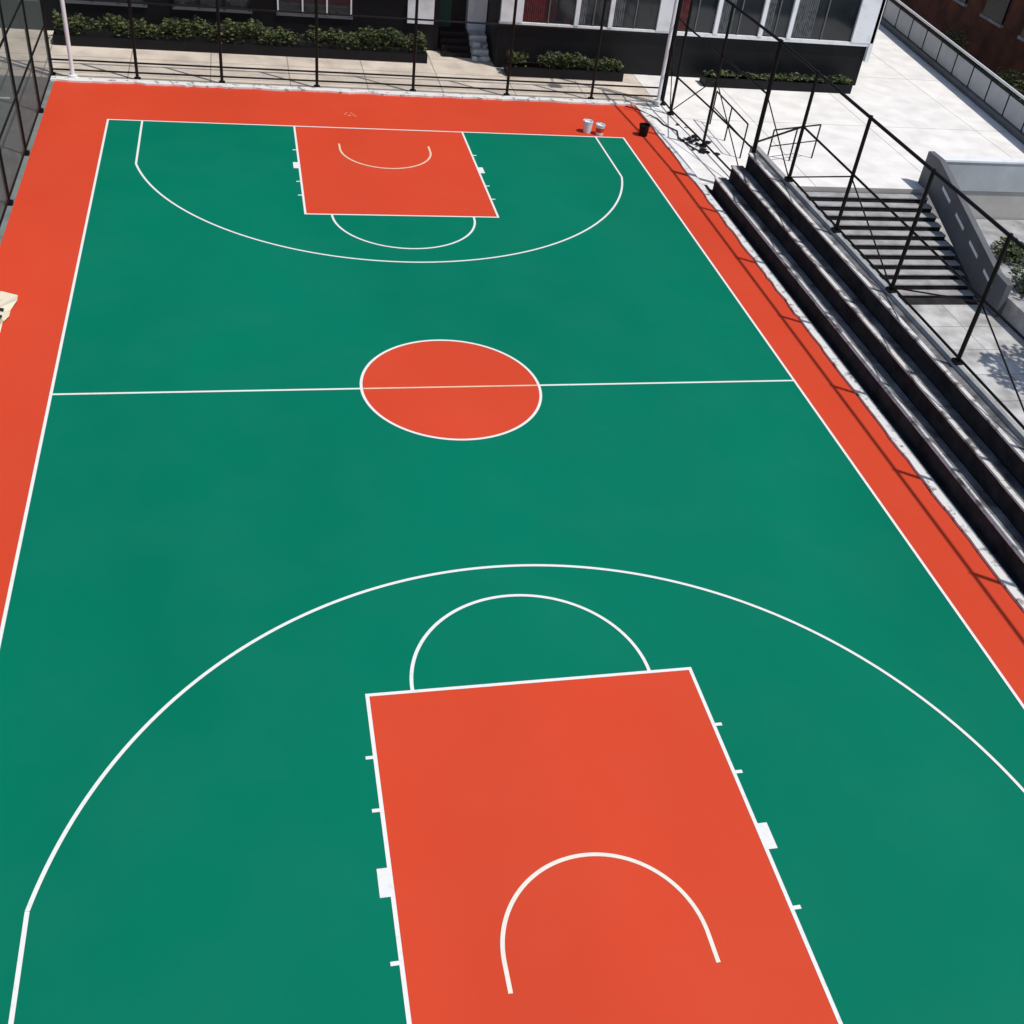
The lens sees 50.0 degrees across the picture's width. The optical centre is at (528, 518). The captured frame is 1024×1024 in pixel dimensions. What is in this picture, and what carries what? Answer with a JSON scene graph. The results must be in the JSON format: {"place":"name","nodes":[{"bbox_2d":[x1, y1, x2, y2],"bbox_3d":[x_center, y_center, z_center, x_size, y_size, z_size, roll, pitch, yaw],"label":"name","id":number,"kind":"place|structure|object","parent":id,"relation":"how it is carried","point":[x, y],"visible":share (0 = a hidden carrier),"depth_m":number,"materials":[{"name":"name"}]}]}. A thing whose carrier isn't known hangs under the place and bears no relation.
{"place":"outdoors","nodes":[
{"label":"outdoors","id":0,"kind":"place"},
{"bbox_2d":[0,28,653,103],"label":"footpath","id":1,"kind":"structure","parent":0,"point":[260,61],"depth_m":35.27,"materials":[{"name":"beige concrete"}]},
{"bbox_2d":[60,0,77,77],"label":"floodlight pole","id":2,"kind":"object","parent":1,"relation":"on","point":[72,74],"visible":1,"depth_m":31.76,"materials":[{"name":"white metal"}]},
{"bbox_2d":[52,9,427,63],"bbox_3d":[-9.207,-15.784,35.830,11.824,0.985,0.908,-3,41,-13],"label":"hedge","id":3,"kind":"object","parent":1,"relation":"on","point":[241,44],"visible":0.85,"depth_m":35.61,"materials":[{"name":"green plant"}]},
{"bbox_2d":[38,0,679,99],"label":"court fence","id":4,"kind":"object","parent":1,"relation":"on","point":[513,24],"visible":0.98,"depth_m":33.75,"materials":[{"name":"black metal"}]},
{"bbox_2d":[438,26,489,61],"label":"entrance steps","id":5,"kind":"structure","parent":1,"relation":"on","point":[465,39],"depth_m":38.20,"materials":[{"name":"grey concrete"}]},
{"bbox_2d":[503,49,623,81],"bbox_3d":[1.230,-15.561,37.581,4.128,0.808,0.696,-3,41,-13],"label":"hedge","id":6,"kind":"object","parent":1,"relation":"on","point":[606,66],"visible":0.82,"depth_m":37.45,"materials":[{"name":"green plant"}]},
{"bbox_2d":[0,46,659,243],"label":"court terrace","id":7,"kind":"structure","parent":0,"point":[22,169],"depth_m":29.36,"materials":[{"name":"grey concrete"}]},
{"bbox_2d":[0,0,55,225],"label":"court fence","id":8,"kind":"object","parent":7,"relation":"on","point":[23,152],"visible":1,"depth_m":27.52,"materials":[{"name":"black netting"},{"name":"black painted steel"}]},
{"bbox_2d":[50,76,637,105],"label":"kerb","id":9,"kind":"structure","parent":7,"relation":"on","point":[319,89],"depth_m":34.08,"materials":[{"name":"concrete"}]},
{"bbox_2d":[0,0,866,84],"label":"walls","id":10,"kind":"structure","parent":7,"relation":"on","point":[700,56],"depth_m":37.88,"materials":[{"name":"black paint"}]},
{"bbox_2d":[24,0,886,61],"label":"windows","id":11,"kind":"structure","parent":10,"relation":"attached to","point":[846,22],"depth_m":38.06,"materials":[{"name":"grey glass"}]},
{"bbox_2d":[0,81,1023,1023],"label":"basketball court","id":12,"kind":"object","parent":7,"relation":"on","point":[470,561],"visible":1,"depth_m":17.28,"materials":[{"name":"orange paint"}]},
{"bbox_2d":[0,291,17,331],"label":"flattened paper sack","id":13,"kind":"object","parent":12,"relation":"on","point":[8,301],"visible":1,"depth_m":22.38,"materials":[{"name":"beige paper"}]},
{"bbox_2d":[583,118,593,133],"bbox_3d":[1.819,-12.097,33.752,0.325,0.446,0.321,-3,41,-13],"label":"paint bucket","id":14,"kind":"object","parent":12,"relation":"on","point":[587,125],"visible":1,"depth_m":33.71,"materials":[{"name":"white paint"}]},
{"bbox_2d":[596,122,605,135],"bbox_3d":[2.197,-12.002,33.737,0.304,0.406,0.300,-3,41,-13],"label":"paint bucket","id":15,"kind":"object","parent":12,"relation":"on","point":[600,126],"visible":1,"depth_m":33.69,"materials":[{"name":"white paint"}]},
{"bbox_2d":[639,122,650,136],"bbox_3d":[3.587,-12.108,34.101,0.346,0.426,0.342,-3,41,-13],"label":"black bucket","id":16,"kind":"object","parent":12,"relation":"on","point":[644,129],"visible":1,"depth_m":34.06,"materials":[{"name":"paint"}]},
{"bbox_2d":[635,105,1023,611],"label":"side kerb","id":17,"kind":"structure","parent":12,"relation":"on","point":[970,534],"depth_m":23.55,"materials":[{"name":"concrete"}]},
{"bbox_2d":[704,185,1023,594],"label":"drain channel","id":18,"kind":"object","parent":7,"relation":"on","point":[952,500],"visible":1,"depth_m":23.14,"materials":[{"name":"concrete"}]},
{"bbox_2d":[712,149,1023,587],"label":"bleachers","id":19,"kind":"object","parent":7,"relation":"on","point":[960,430],"visible":1,"depth_m":23.51,"materials":[{"name":"metal"}]},
{"bbox_2d":[752,40,1023,429],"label":"court fence","id":20,"kind":"object","parent":19,"relation":"on","point":[891,288],"visible":0.93,"depth_m":24.07,"materials":[{"name":"black metal"}]},
{"bbox_2d":[634,24,1023,219],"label":"plaza","id":21,"kind":"structure","parent":0,"point":[911,99],"depth_m":37.00,"materials":[{"name":"concrete"}]},
{"bbox_2d":[625,106,704,153],"bbox_3d":[4.441,-12.393,34.874,0.500,0.084,4.004,-18,46,-29],"label":"black cable","id":22,"kind":"object","parent":21,"relation":"on","point":[665,125],"visible":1,"depth_m":35.06,"materials":[{"name":"rubber"}]},
{"bbox_2d":[654,0,678,104],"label":"floodlight pole","id":23,"kind":"object","parent":21,"relation":"on","point":[657,101],"visible":1,"depth_m":35.64,"materials":[{"name":"white metal"}]},
{"bbox_2d":[676,123,719,154],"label":"plastic scraps","id":24,"kind":"object","parent":21,"relation":"on","point":[696,143],"visible":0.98,"depth_m":34.29,"materials":[{"name":"black paint"}]},
{"bbox_2d":[660,0,782,171],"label":"court fence","id":25,"kind":"object","parent":21,"relation":"on","point":[671,112],"visible":0.91,"depth_m":33.38,"materials":[{"name":"black metal"}]},
{"bbox_2d":[709,91,748,157],"bbox_3d":[6.258,-12.374,34.413,0.050,1.075,2.850,-3,41,-13],"label":"steel barrier","id":26,"kind":"object","parent":21,"relation":"on","point":[731,106],"visible":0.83,"depth_m":34.28,"materials":[{"name":"grey metal"}]},
{"bbox_2d":[699,69,852,93],"bbox_3d":[8.916,-15.728,39.386,5.728,0.535,0.593,-3,41,-13],"label":"hedge","id":27,"kind":"object","parent":21,"relation":"on","point":[791,81],"visible":0.88,"depth_m":39.25,"materials":[{"name":"green plant"}]},
{"bbox_2d":[767,124,820,160],"bbox_3d":[8.123,-11.487,33.673,1.945,1.075,0.050,-16,45,-27],"label":"steel barrier","id":28,"kind":"object","parent":21,"relation":"on","point":[774,130],"visible":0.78,"depth_m":33.57,"materials":[{"name":"grey metal"}]},
{"bbox_2d":[880,0,1023,143],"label":"plaza railing","id":29,"kind":"object","parent":21,"relation":"on","point":[994,100],"visible":0.97,"depth_m":42.18,"materials":[{"name":"black paint"}]},
{"bbox_2d":[941,156,1023,191],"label":"ramp parapet","id":30,"kind":"structure","parent":21,"relation":"on","point":[987,174],"depth_m":33.54,"materials":[{"name":"grey concrete"}]},
{"bbox_2d":[801,191,978,304],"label":"stone steps","id":31,"kind":"structure","parent":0,"point":[924,268],"depth_m":32.05,"materials":[{"name":"stone"}]},
{"bbox_2d":[907,287,1023,430],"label":"pavement","id":32,"kind":"structure","parent":0,"point":[981,358],"depth_m":29.26,"materials":[{"name":"grey concrete"}]},
{"bbox_2d":[745,145,1023,431],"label":"retaining wall","id":33,"kind":"structure","parent":32,"relation":"on","point":[758,147],"depth_m":25.99,"materials":[{"name":"grey concrete"}]},
{"bbox_2d":[918,151,1012,316],"bbox_3d":[12.637,-8.375,31.950,0.210,2.490,5.600,-3,41,-13],"label":"stair balustrade","id":34,"kind":"object","parent":32,"relation":"on","point":[976,257],"visible":0.85,"depth_m":31.71,"materials":[{"name":"grey concrete"}]},
{"bbox_2d":[935,218,1023,335],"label":"planter bed","id":35,"kind":"object","parent":32,"relation":"on","point":[1012,312],"depth_m":32.24,"materials":[{"name":"grey concrete"}]},
{"bbox_2d":[991,236,1023,265],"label":"shrub","id":36,"kind":"object","parent":35,"relation":"on","point":[1013,250],"visible":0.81,"depth_m":32.13,"materials":[{"name":"green plant"}]},
{"bbox_2d":[1008,265,1023,294],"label":"shrub","id":37,"kind":"object","parent":35,"relation":"on","point":[1020,285],"visible":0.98,"depth_m":30.72,"materials":[{"name":"green plant"}]},
{"bbox_2d":[969,60,1022,102],"bbox_3d":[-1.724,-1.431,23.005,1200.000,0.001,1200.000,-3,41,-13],"label":"ground","id":38,"kind":"structure","parent":0,"point":[986,72],"depth_m":49.80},
{"bbox_2d":[939,27,972,59],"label":"shrub","id":39,"kind":"object","parent":38,"relation":"on","point":[963,38],"visible":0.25,"depth_m":48.11,"materials":[{"name":"green plant"}]},
{"bbox_2d":[892,0,1023,93],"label":"walls","id":40,"kind":"structure","parent":38,"relation":"on","point":[994,46],"depth_m":50.15,"materials":[{"name":"brown brick"}]},
{"bbox_2d":[953,0,1023,41],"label":"windows","id":41,"kind":"structure","parent":40,"relation":"attached to","point":[995,12],"depth_m":48.91,"materials":[{"name":"black glass"}]},
{"bbox_2d":[992,66,1023,102],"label":"shrub","id":42,"kind":"object","parent":38,"relation":"on","point":[1013,80],"visible":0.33,"depth_m":44.55,"materials":[{"name":"green plant"}]}
]}

